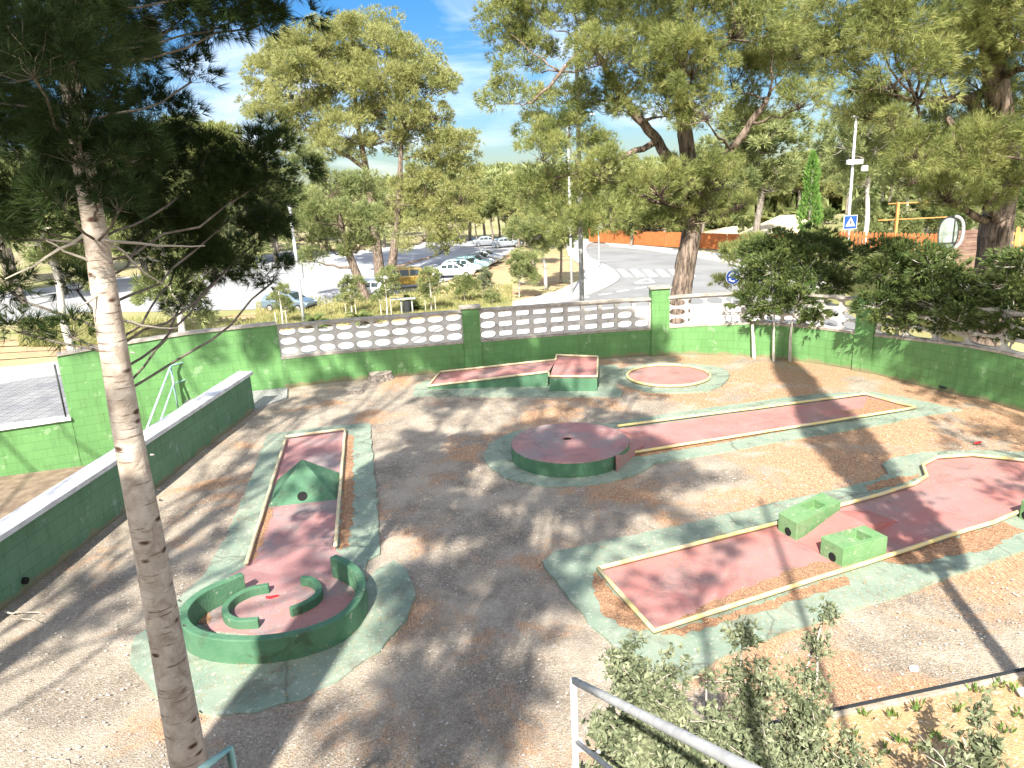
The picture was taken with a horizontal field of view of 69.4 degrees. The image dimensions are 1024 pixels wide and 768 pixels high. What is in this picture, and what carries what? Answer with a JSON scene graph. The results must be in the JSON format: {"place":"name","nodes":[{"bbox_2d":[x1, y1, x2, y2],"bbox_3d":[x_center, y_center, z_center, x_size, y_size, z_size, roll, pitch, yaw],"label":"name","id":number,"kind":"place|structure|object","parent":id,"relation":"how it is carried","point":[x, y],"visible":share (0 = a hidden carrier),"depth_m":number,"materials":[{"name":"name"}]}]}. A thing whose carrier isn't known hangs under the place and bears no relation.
{"place":"outdoors","nodes":[
{"label":"outdoors","id":0,"kind":"place"},
{"bbox_2d":[0,361,59,380],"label":"lane","id":1,"kind":"structure","parent":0,"point":[21,368],"depth_m":43.32,"materials":[{"name":"concrete"}]},
{"bbox_2d":[0,374,68,423],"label":"pavement","id":2,"kind":"structure","parent":0,"point":[30,400],"depth_m":36.34,"materials":[{"name":"concrete"}]},
{"bbox_2d":[0,460,94,518],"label":"sunken ground","id":3,"kind":"structure","parent":0,"point":[17,491],"depth_m":15.56,"materials":[{"name":"brown soil"}]},
{"bbox_2d":[182,387,287,410],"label":"concrete steps","id":4,"kind":"structure","parent":3,"relation":"on","point":[265,398],"depth_m":17.32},
{"bbox_2d":[0,237,513,320],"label":"car park","id":5,"kind":"structure","parent":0,"point":[317,281],"depth_m":79.67,"materials":[{"name":"asphalt"}]},
{"bbox_2d":[173,119,257,270],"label":"pine tree","id":6,"kind":"object","parent":5,"relation":"on","point":[222,123],"visible":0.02,"depth_m":86.25,"materials":[{"name":"green plant"}]},
{"bbox_2d":[250,167,306,260],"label":"pine tree","id":7,"kind":"object","parent":5,"relation":"on","point":[272,189],"visible":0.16,"depth_m":97.95,"materials":[{"name":"green plant"}]},
{"bbox_2d":[261,291,316,311],"bbox_3d":[-18.036,-6.711,59.848,4.212,1.499,2.090,2,16,17],"label":"parked car","id":8,"kind":"object","parent":5,"relation":"on","point":[308,302],"visible":0.65,"depth_m":59.37,"materials":[{"name":"blue paint"}]},
{"bbox_2d":[232,2,465,275],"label":"pine tree","id":9,"kind":"object","parent":5,"relation":"on","point":[355,57],"visible":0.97,"depth_m":73.85,"materials":[{"name":"green plant"}]},
{"bbox_2d":[391,266,432,289],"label":"parked van","id":10,"kind":"object","parent":5,"relation":"on","point":[409,275],"visible":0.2,"depth_m":68.43,"materials":[{"name":"gold metal"}]},
{"bbox_2d":[343,111,489,271],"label":"pine tree","id":11,"kind":"object","parent":5,"relation":"on","point":[449,139],"visible":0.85,"depth_m":76.83,"materials":[{"name":"green plant"}]},
{"bbox_2d":[434,262,476,277],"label":"parked car","id":12,"kind":"object","parent":5,"relation":"on","point":[451,268],"visible":0.65,"depth_m":74.89,"materials":[{"name":"white paint"}]},
{"bbox_2d":[442,258,483,270],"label":"parked car","id":13,"kind":"object","parent":5,"relation":"on","point":[468,262],"visible":0.5,"depth_m":78.34,"materials":[{"name":"white paint"}]},
{"bbox_2d":[463,176,498,235],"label":"pine tree","id":14,"kind":"object","parent":5,"relation":"on","point":[488,182],"visible":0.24,"depth_m":112.31,"materials":[{"name":"green plant"}]},
{"bbox_2d":[474,190,497,245],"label":"pine tree","id":15,"kind":"object","parent":5,"relation":"on","point":[487,216],"visible":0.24,"depth_m":107.04,"materials":[{"name":"green plant"}]},
{"bbox_2d":[480,189,514,236],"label":"pine tree","id":16,"kind":"object","parent":5,"relation":"on","point":[488,209],"visible":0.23,"depth_m":105.92,"materials":[{"name":"green plant"}]},
{"bbox_2d":[490,173,516,246],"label":"pine tree","id":17,"kind":"object","parent":5,"relation":"on","point":[503,179],"visible":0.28,"depth_m":101.01,"materials":[{"name":"green plant"}]},
{"bbox_2d":[491,237,522,247],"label":"parked car","id":18,"kind":"object","parent":5,"relation":"on","point":[499,242],"visible":0.78,"depth_m":104.84,"materials":[{"name":"white paint"}]},
{"bbox_2d":[0,253,578,366],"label":"verge","id":19,"kind":"structure","parent":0,"point":[13,353],"depth_m":63.66,"materials":[{"name":"soil"}]},
{"bbox_2d":[0,149,119,349],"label":"pine tree","id":20,"kind":"object","parent":19,"relation":"on","point":[42,249],"visible":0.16,"depth_m":40.68,"materials":[{"name":"green plant"}]},
{"bbox_2d":[55,163,273,331],"bbox_3d":[-13.824,-3.843,30.571,7.658,11.345,6.706,-1,16,7],"label":"pine tree","id":21,"kind":"object","parent":19,"relation":"on","point":[137,299],"visible":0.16,"depth_m":29.59,"materials":[{"name":"green plant"}]},
{"bbox_2d":[16,283,512,346],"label":"verge grass","id":22,"kind":"structure","parent":19,"relation":"on","point":[451,302],"depth_m":56.72,"materials":[{"name":"plant"}]},
{"bbox_2d":[265,281,296,323],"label":"young tree","id":23,"kind":"object","parent":19,"relation":"on","point":[284,303],"visible":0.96,"depth_m":52.30,"materials":[{"name":"green plant"}]},
{"bbox_2d":[287,205,306,327],"bbox_3d":[-14.707,-8.036,50.953,0.670,8.530,0.387,6,18,29],"label":"lamp post","id":24,"kind":"object","parent":19,"relation":"on","point":[299,271],"visible":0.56,"depth_m":51.05,"materials":[{"name":"silver metal"}]},
{"bbox_2d":[270,125,400,301],"bbox_3d":[-14.763,-13.703,60.384,10.804,14.603,7.866,-7,16,-15],"label":"pine tree","id":25,"kind":"object","parent":19,"relation":"on","point":[365,212],"visible":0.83,"depth_m":60.18,"materials":[{"name":"green plant"}]},
{"bbox_2d":[332,273,367,315],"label":"young tree","id":26,"kind":"object","parent":19,"relation":"on","point":[350,282],"visible":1,"depth_m":55.28,"materials":[{"name":"green plant"}]},
{"bbox_2d":[369,264,400,314],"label":"young tree","id":27,"kind":"object","parent":19,"relation":"on","point":[389,282],"visible":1,"depth_m":53.67,"materials":[{"name":"green plant"}]},
{"bbox_2d":[413,265,449,310],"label":"young tree","id":28,"kind":"object","parent":19,"relation":"on","point":[428,286],"visible":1,"depth_m":54.81,"materials":[{"name":"green plant"}]},
{"bbox_2d":[447,271,482,302],"bbox_3d":[-3.796,-7.856,59.308,2.925,2.694,2.645,9,20,37],"label":"shrub","id":29,"kind":"object","parent":19,"relation":"on","point":[464,283],"visible":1,"depth_m":58.89,"materials":[{"name":"green plant"}]},
{"bbox_2d":[474,266,495,295],"bbox_3d":[-2.222,-8.502,61.320,1.788,2.714,1.716,5,17,26],"label":"shrub","id":30,"kind":"object","parent":19,"relation":"on","point":[486,274],"visible":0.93,"depth_m":61.03,"materials":[{"name":"green plant"}]},
{"bbox_2d":[505,247,544,297],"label":"young tree","id":31,"kind":"object","parent":19,"relation":"on","point":[523,266],"visible":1,"depth_m":59.36,"materials":[{"name":"green plant"}]},
{"bbox_2d":[500,199,575,289],"bbox_3d":[2.515,-11.916,62.865,6.792,8.050,5.947,9,19,35],"label":"pine tree","id":32,"kind":"object","parent":19,"relation":"on","point":[537,240],"visible":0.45,"depth_m":62.18,"materials":[{"name":"green plant"}]},
{"bbox_2d":[550,206,577,282],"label":"pine tree","id":33,"kind":"object","parent":19,"relation":"on","point":[561,248],"visible":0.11,"depth_m":67.08,"materials":[{"name":"green plant"}]},
{"bbox_2d":[0,216,931,340],"bbox_3d":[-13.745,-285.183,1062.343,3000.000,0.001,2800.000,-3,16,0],"label":"street ground","id":34,"kind":"structure","parent":0,"point":[129,270],"depth_m":100.46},
{"bbox_2d":[489,183,520,247],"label":"pine tree","id":35,"kind":"object","parent":34,"relation":"on","point":[505,212],"visible":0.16,"depth_m":102.17,"materials":[{"name":"green plant"}]},
{"bbox_2d":[0,285,1023,476],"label":"boundary wall","id":36,"kind":"structure","parent":34,"relation":"on","point":[80,434],"depth_m":17.79,"materials":[{"name":"paint"}]},
{"bbox_2d":[0,364,66,423],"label":"chain link fence","id":37,"kind":"object","parent":36,"relation":"on","point":[59,387],"visible":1,"depth_m":16.15,"materials":[{"name":"grey metal"}]},
{"bbox_2d":[146,362,185,427],"bbox_3d":[-7.676,0.409,16.555,0.351,1.430,2.720,-2,16,4],"label":"stair handrail","id":38,"kind":"object","parent":36,"relation":"attached to","point":[160,392],"visible":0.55,"depth_m":16.66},
{"bbox_2d":[258,154,1023,239],"bbox_3d":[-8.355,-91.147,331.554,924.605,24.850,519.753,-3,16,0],"label":"woodland","id":39,"kind":"object","parent":34,"relation":"on","point":[787,204],"visible":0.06,"depth_m":109.29,"materials":[{"name":"plant"}]},
{"bbox_2d":[695,104,817,231],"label":"pine tree","id":40,"kind":"object","parent":34,"relation":"on","point":[756,149],"visible":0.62,"depth_m":75.07,"materials":[{"name":"green plant"}]},
{"bbox_2d":[738,215,811,233],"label":"building","id":41,"kind":"structure","parent":34,"relation":"on","point":[788,221],"depth_m":92.26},
{"bbox_2d":[770,148,829,213],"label":"pine tree","id":42,"kind":"object","parent":34,"relation":"on","point":[801,179],"visible":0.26,"depth_m":103.00,"materials":[{"name":"green plant"}]},
{"bbox_2d":[797,180,854,201],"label":"pine tree","id":43,"kind":"object","parent":34,"relation":"on","point":[831,186],"visible":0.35,"depth_m":105.16,"materials":[{"name":"green plant"}]},
{"bbox_2d":[842,115,867,294],"bbox_3d":[23.471,-11.896,50.866,1.375,12.464,0.475,-3,16,0],"label":"lamp post","id":44,"kind":"object","parent":34,"relation":"on","point":[853,161],"visible":0.44,"depth_m":49.95,"materials":[{"name":"silver metal"}]},
{"bbox_2d":[781,0,1023,345],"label":"pine tree","id":45,"kind":"object","parent":34,"relation":"on","point":[989,30],"visible":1,"depth_m":13.76,"materials":[{"name":"green plant"}]},
{"bbox_2d":[379,238,616,345],"bbox_3d":[4.604,-10.710,72.965,12.701,0.150,86.624,2,16,16],"label":"pavement corner","id":46,"kind":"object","parent":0,"point":[596,277],"visible":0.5,"depth_m":64.86,"materials":[{"name":"concrete"}]},
{"bbox_2d":[0,355,1023,767],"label":"yard ground","id":47,"kind":"structure","parent":0,"point":[488,613],"depth_m":8.68,"materials":[{"name":"gravel"}]},
{"bbox_2d":[0,371,254,611],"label":"wall","id":48,"kind":"structure","parent":47,"relation":"on","point":[43,535],"depth_m":10.72,"materials":[{"name":"green"}]},
{"bbox_2d":[0,0,340,767],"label":"pine tree","id":49,"kind":"object","parent":47,"relation":"on","point":[72,138],"visible":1,"depth_m":5.19,"materials":[{"name":"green plant"}]},
{"bbox_2d":[197,745,236,767],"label":"metal handrail","id":50,"kind":"object","parent":47,"relation":"on","point":[228,752],"visible":1,"depth_m":3.93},
{"bbox_2d":[130,423,415,716],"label":"minigolf lane","id":51,"kind":"structure","parent":47,"relation":"on","point":[306,466],"depth_m":8.78,"materials":[{"name":"green concrete"}]},
{"bbox_2d":[249,506,272,560],"bbox_3d":[-3.556,2.091,10.515,0.175,0.001,1.802,-5,16,-8],"label":"needle drift","id":52,"kind":"object","parent":51,"relation":"on","point":[260,534],"visible":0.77,"depth_m":10.46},
{"bbox_2d":[338,432,354,549],"bbox_3d":[-2.714,1.576,12.262,0.250,0.001,4.988,-6,16,-10],"label":"needle drift","id":53,"kind":"object","parent":51,"relation":"on","point":[346,514],"visible":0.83,"depth_m":11.58,"materials":[{"name":"plant"}]},
{"bbox_2d":[367,370,394,382],"bbox_3d":[-3.297,-0.178,18.487,0.766,0.223,0.744,-3,16,0],"label":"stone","id":54,"kind":"object","parent":47,"relation":"on","point":[376,377],"visible":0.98,"depth_m":18.33,"materials":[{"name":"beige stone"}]},
{"bbox_2d":[3,370,1023,767],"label":"fallen needles","id":55,"kind":"object","parent":47,"relation":"on","point":[677,564],"depth_m":8.40,"materials":[{"name":"plant"}]},
{"bbox_2d":[413,354,625,397],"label":"minigolf ramp","id":56,"kind":"structure","parent":47,"relation":"on","point":[559,375],"depth_m":17.19,"materials":[{"name":"green concrete"}]},
{"bbox_2d":[570,677,762,767],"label":"metal handrail","id":57,"kind":"object","parent":47,"relation":"on","point":[717,753],"visible":1,"depth_m":2.64,"materials":[{"name":"metal"}]},
{"bbox_2d":[618,363,729,393],"bbox_3d":[3.761,-0.158,17.472,2.812,0.194,2.665,-3,16,0],"label":"minigolf target","id":58,"kind":"object","parent":47,"relation":"on","point":[674,376],"visible":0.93,"depth_m":17.26,"materials":[{"name":"pink concrete"}]},
{"bbox_2d":[484,391,962,487],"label":"minigolf lane","id":59,"kind":"structure","parent":47,"relation":"on","point":[571,454],"depth_m":13.35,"materials":[{"name":"pink concrete"}]},
{"bbox_2d":[635,428,796,456],"bbox_3d":[3.727,1.001,13.212,3.545,0.001,0.285,-8,16,-17],"label":"needle drift","id":60,"kind":"object","parent":59,"relation":"on","point":[678,448],"visible":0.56,"depth_m":13.01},
{"bbox_2d":[839,398,907,413],"bbox_3d":[7.113,0.485,14.437,1.277,0.001,0.895,-17,21,-41],"label":"needle drift","id":61,"kind":"object","parent":59,"relation":"on","point":[872,406],"visible":0.83,"depth_m":14.48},
{"bbox_2d":[723,233,775,358],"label":"broadleaf tree","id":62,"kind":"object","parent":47,"relation":"on","point":[748,293],"visible":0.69,"depth_m":18.45,"materials":[{"name":"green plant"}]},
{"bbox_2d":[738,225,807,361],"bbox_3d":[6.490,-2.305,18.462,1.716,3.386,2.298,2,16,16],"label":"broadleaf tree","id":63,"kind":"object","parent":47,"relation":"on","point":[783,244],"visible":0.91,"depth_m":17.93,"materials":[{"name":"green plant"}]},
{"bbox_2d":[543,450,1023,682],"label":"minigolf lane","id":64,"kind":"structure","parent":47,"relation":"on","point":[861,530],"depth_m":9.20,"materials":[{"name":"pink concrete"}]},
{"bbox_2d":[592,572,648,630],"bbox_3d":[1.098,2.471,8.386,0.356,0.001,1.326,-8,16,-19],"label":"needle drift","id":65,"kind":"object","parent":64,"relation":"on","point":[616,608],"visible":0.95,"depth_m":8.26,"materials":[{"name":"plant"}]},
{"bbox_2d":[661,574,849,635],"bbox_3d":[2.762,2.453,8.164,2.590,0.001,0.217,-9,17,-21],"label":"needle drift","id":66,"kind":"object","parent":64,"relation":"on","point":[834,583],"visible":0.97,"depth_m":8.18,"materials":[{"name":"plant"}]},
{"bbox_2d":[679,561,839,619],"bbox_3d":[2.799,2.348,8.490,2.571,0.001,0.321,-9,17,-21],"label":"needle drift","id":67,"kind":"object","parent":64,"relation":"on","point":[794,575],"visible":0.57,"depth_m":8.58,"materials":[{"name":"plant"}]},
{"bbox_2d":[865,473,919,491],"bbox_3d":[5.781,1.467,11.182,1.205,0.001,0.248,-9,17,-23],"label":"needle drift","id":68,"kind":"object","parent":64,"relation":"on","point":[889,482],"visible":1,"depth_m":11.14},
{"bbox_2d":[881,522,1023,564],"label":"needle drift","id":69,"kind":"object","parent":64,"relation":"on","point":[984,539],"visible":0.92,"depth_m":9.24,"materials":[{"name":"plant"}]},
{"bbox_2d":[767,221,873,362],"bbox_3d":[7.561,-2.338,18.360,3.200,3.406,1.974,-11,17,-27],"label":"broadleaf tree","id":70,"kind":"object","parent":47,"relation":"on","point":[839,249],"visible":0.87,"depth_m":17.93,"materials":[{"name":"green plant"}]},
{"bbox_2d":[762,671,1023,733],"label":"bed kerb","id":71,"kind":"structure","parent":47,"relation":"on","point":[848,712],"depth_m":6.54,"materials":[{"name":"concrete"}]},
{"bbox_2d":[747,667,1023,727],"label":"edging strip","id":72,"kind":"object","parent":71,"relation":"attached to","point":[862,703],"visible":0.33,"depth_m":6.58,"materials":[{"name":"grey concrete"}]},
{"bbox_2d":[772,679,1023,767],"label":"planting bed","id":73,"kind":"object","parent":47,"relation":"on","point":[936,713],"depth_m":6.22,"materials":[{"name":"soil"}]},
{"bbox_2d":[579,629,773,767],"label":"shrub","id":74,"kind":"object","parent":73,"relation":"on","point":[641,744],"visible":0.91,"depth_m":4.13,"materials":[{"name":"green plant"}]},
{"bbox_2d":[698,609,793,767],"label":"shrub","id":75,"kind":"object","parent":73,"relation":"on","point":[755,705],"visible":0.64,"depth_m":4.41,"materials":[{"name":"green plant"}]},
{"bbox_2d":[737,594,886,767],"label":"shrub","id":76,"kind":"object","parent":73,"relation":"on","point":[802,727],"visible":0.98,"depth_m":4.55,"materials":[{"name":"green plant"}]},
{"bbox_2d":[821,677,1023,754],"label":"grass sprouts","id":77,"kind":"object","parent":73,"relation":"on","point":[891,712],"depth_m":6.30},
{"bbox_2d":[914,734,990,767],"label":"shrub","id":78,"kind":"object","parent":73,"relation":"on","point":[959,761],"visible":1,"depth_m":5.01,"materials":[{"name":"green plant"}]},
{"bbox_2d":[941,686,1009,767],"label":"shrub","id":79,"kind":"object","parent":73,"relation":"on","point":[980,748],"visible":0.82,"depth_m":5.23,"materials":[{"name":"green plant"}]},
{"bbox_2d":[846,232,965,336],"bbox_3d":[8.717,-1.726,16.318,2.284,3.220,2.195,8,19,35],"label":"broadleaf tree","id":80,"kind":"object","parent":47,"relation":"on","point":[889,258],"visible":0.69,"depth_m":16.01,"materials":[{"name":"green plant"}]},
{"bbox_2d":[901,238,985,340],"bbox_3d":[8.894,-1.444,15.369,1.653,3.160,1.704,-3,16,0],"label":"broadleaf tree","id":81,"kind":"object","parent":47,"relation":"on","point":[937,265],"visible":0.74,"depth_m":15.09,"materials":[{"name":"green plant"}]},
{"bbox_2d":[930,271,1010,345],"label":"broadleaf tree","id":82,"kind":"object","parent":47,"relation":"on","point":[967,316],"visible":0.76,"depth_m":14.59,"materials":[{"name":"green plant"}]},
{"bbox_2d":[969,241,1023,347],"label":"broadleaf tree","id":83,"kind":"object","parent":47,"relation":"on","point":[1010,277],"visible":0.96,"depth_m":14.13,"materials":[{"name":"green plant"}]},
{"bbox_2d":[0,0,1023,189],"label":"sky","id":84,"kind":"structure","parent":0,"point":[446,21],"materials":[{"name":"blue"}]},
{"bbox_2d":[279,306,817,353],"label":"pavement","id":85,"kind":"structure","parent":0,"point":[383,332],"depth_m":49.04,"materials":[{"name":"concrete"}]},
{"bbox_2d":[574,31,583,300],"bbox_3d":[2.227,-3.958,23.841,0.240,13.638,0.188,-3,16,0],"label":"utility pole","id":86,"kind":"object","parent":85,"relation":"on","point":[581,270],"visible":0.21,"depth_m":23.72,"materials":[{"name":"grey metal"}]},
{"bbox_2d":[467,0,839,323],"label":"pine tree","id":87,"kind":"object","parent":85,"relation":"on","point":[772,46],"visible":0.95,"depth_m":20.60,"materials":[{"name":"green plant"}]},
{"bbox_2d":[707,223,864,319],"bbox_3d":[14.518,-5.176,39.117,9.082,6.658,5.417,-3,16,0],"label":"shrub","id":88,"kind":"object","parent":85,"relation":"on","point":[725,248],"visible":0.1,"depth_m":37.92,"materials":[{"name":"green plant"}]},
{"bbox_2d":[484,242,855,328],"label":"road","id":89,"kind":"structure","parent":0,"point":[625,259],"depth_m":69.11,"materials":[{"name":"asphalt"}]},
{"bbox_2d":[403,242,619,343],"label":"kerb","id":90,"kind":"structure","parent":89,"relation":"on","point":[568,300],"depth_m":60.93,"materials":[{"name":"concrete"}]},
{"bbox_2d":[605,243,825,291],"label":"pavement","id":91,"kind":"structure","parent":0,"point":[711,256],"depth_m":89.30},
{"bbox_2d":[589,229,796,248],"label":"board fence","id":92,"kind":"object","parent":91,"relation":"on","point":[709,240],"visible":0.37,"depth_m":95.00,"materials":[{"name":"orange wood"}]},
{"bbox_2d":[795,149,823,301],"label":"cypress tree","id":93,"kind":"object","parent":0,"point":[810,181],"visible":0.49,"depth_m":46.53,"materials":[{"name":"green plant"}]},
{"bbox_2d":[821,206,1023,351],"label":"raised bank","id":94,"kind":"structure","parent":0,"point":[1016,346],"depth_m":53.84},
{"bbox_2d":[807,207,840,225],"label":"shrub","id":95,"kind":"object","parent":94,"relation":"on","point":[829,214],"visible":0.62,"depth_m":78.11,"materials":[{"name":"green plant"}]},
{"bbox_2d":[817,150,862,213],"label":"pine tree","id":96,"kind":"object","parent":94,"relation":"on","point":[829,171],"visible":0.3,"depth_m":91.88,"materials":[{"name":"green plant"}]},
{"bbox_2d":[843,215,857,239],"bbox_3d":[23.024,-9.980,50.492,0.920,3.018,0.160,-3,16,0],"label":"crossing sign","id":97,"kind":"object","parent":94,"relation":"on","point":[849,222],"visible":0.93,"depth_m":50.17,"materials":[{"name":"blue metal"}]},
{"bbox_2d":[809,90,917,242],"bbox_3d":[25.464,-15.599,54.241,7.120,12.047,8.132,3,16,19],"label":"pine tree","id":98,"kind":"object","parent":94,"relation":"on","point":[869,144],"visible":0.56,"depth_m":53.25,"materials":[{"name":"green plant"}]},
{"bbox_2d":[851,195,892,241],"bbox_3d":[27.842,-12.699,57.285,3.381,3.965,3.343,7,18,32],"label":"shrub","id":99,"kind":"object","parent":94,"relation":"on","point":[875,215],"visible":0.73,"depth_m":56.80,"materials":[{"name":"green plant"}]},
{"bbox_2d":[831,230,936,249],"bbox_3d":[21.417,-8.829,45.448,0.847,1.168,9.387,-12,18,-30],"label":"picket fence","id":100,"kind":"object","parent":94,"relation":"on","point":[868,236],"visible":0.34,"depth_m":44.30,"materials":[{"name":"orange wood"}]},
{"bbox_2d":[877,199,899,228],"bbox_3d":[31.964,-14.097,62.873,3.067,3.279,2.560,4,17,23],"label":"shrub","id":101,"kind":"object","parent":94,"relation":"on","point":[884,205],"visible":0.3,"depth_m":62.46,"materials":[{"name":"green plant"}]},
{"bbox_2d":[874,140,931,212],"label":"pine tree","id":102,"kind":"object","parent":94,"relation":"on","point":[906,190],"visible":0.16,"depth_m":60.11,"materials":[{"name":"green plant"}]},
{"bbox_2d":[887,204,929,240],"bbox_3d":[31.465,-12.870,58.974,2.742,3.052,3.257,-8,16,-19],"label":"shrub","id":103,"kind":"object","parent":94,"relation":"on","point":[908,226],"visible":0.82,"depth_m":58.52,"materials":[{"name":"green plant"}]},
{"bbox_2d":[878,202,947,236],"bbox_3d":[25.183,-10.077,46.404,4.361,2.710,0.300,-3,16,0],"label":"wooden frame","id":104,"kind":"object","parent":94,"relation":"on","point":[896,219],"visible":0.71,"depth_m":46.29,"materials":[{"name":"yellow wood"}]},
{"bbox_2d":[922,204,953,233],"bbox_3d":[35.463,-13.511,60.696,3.637,3.205,2.671,5,17,25],"label":"shrub","id":105,"kind":"object","parent":94,"relation":"on","point":[935,225],"visible":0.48,"depth_m":60.70,"materials":[{"name":"green plant"}]},
{"bbox_2d":[938,195,975,242],"bbox_3d":[33.058,-12.201,54.434,2.909,4.051,2.525,-9,17,-22],"label":"shrub","id":106,"kind":"object","parent":94,"relation":"on","point":[968,221],"visible":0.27,"depth_m":54.14,"materials":[{"name":"green plant"}]},
{"bbox_2d":[937,215,964,261],"bbox_3d":[18.595,-5.495,31.493,1.220,3.328,0.235,-3,16,0],"label":"glazed panel","id":107,"kind":"object","parent":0,"point":[948,230],"visible":0.81,"depth_m":31.16,"materials":[{"name":"white glass"}]},
{"bbox_2d":[953,230,977,270],"bbox_3d":[20.416,-5.460,33.063,1.381,2.840,0.145,-3,16,0],"label":"slatted screen","id":108,"kind":"object","parent":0,"point":[968,248],"visible":0.12,"depth_m":32.83,"materials":[{"name":"brown wood"}]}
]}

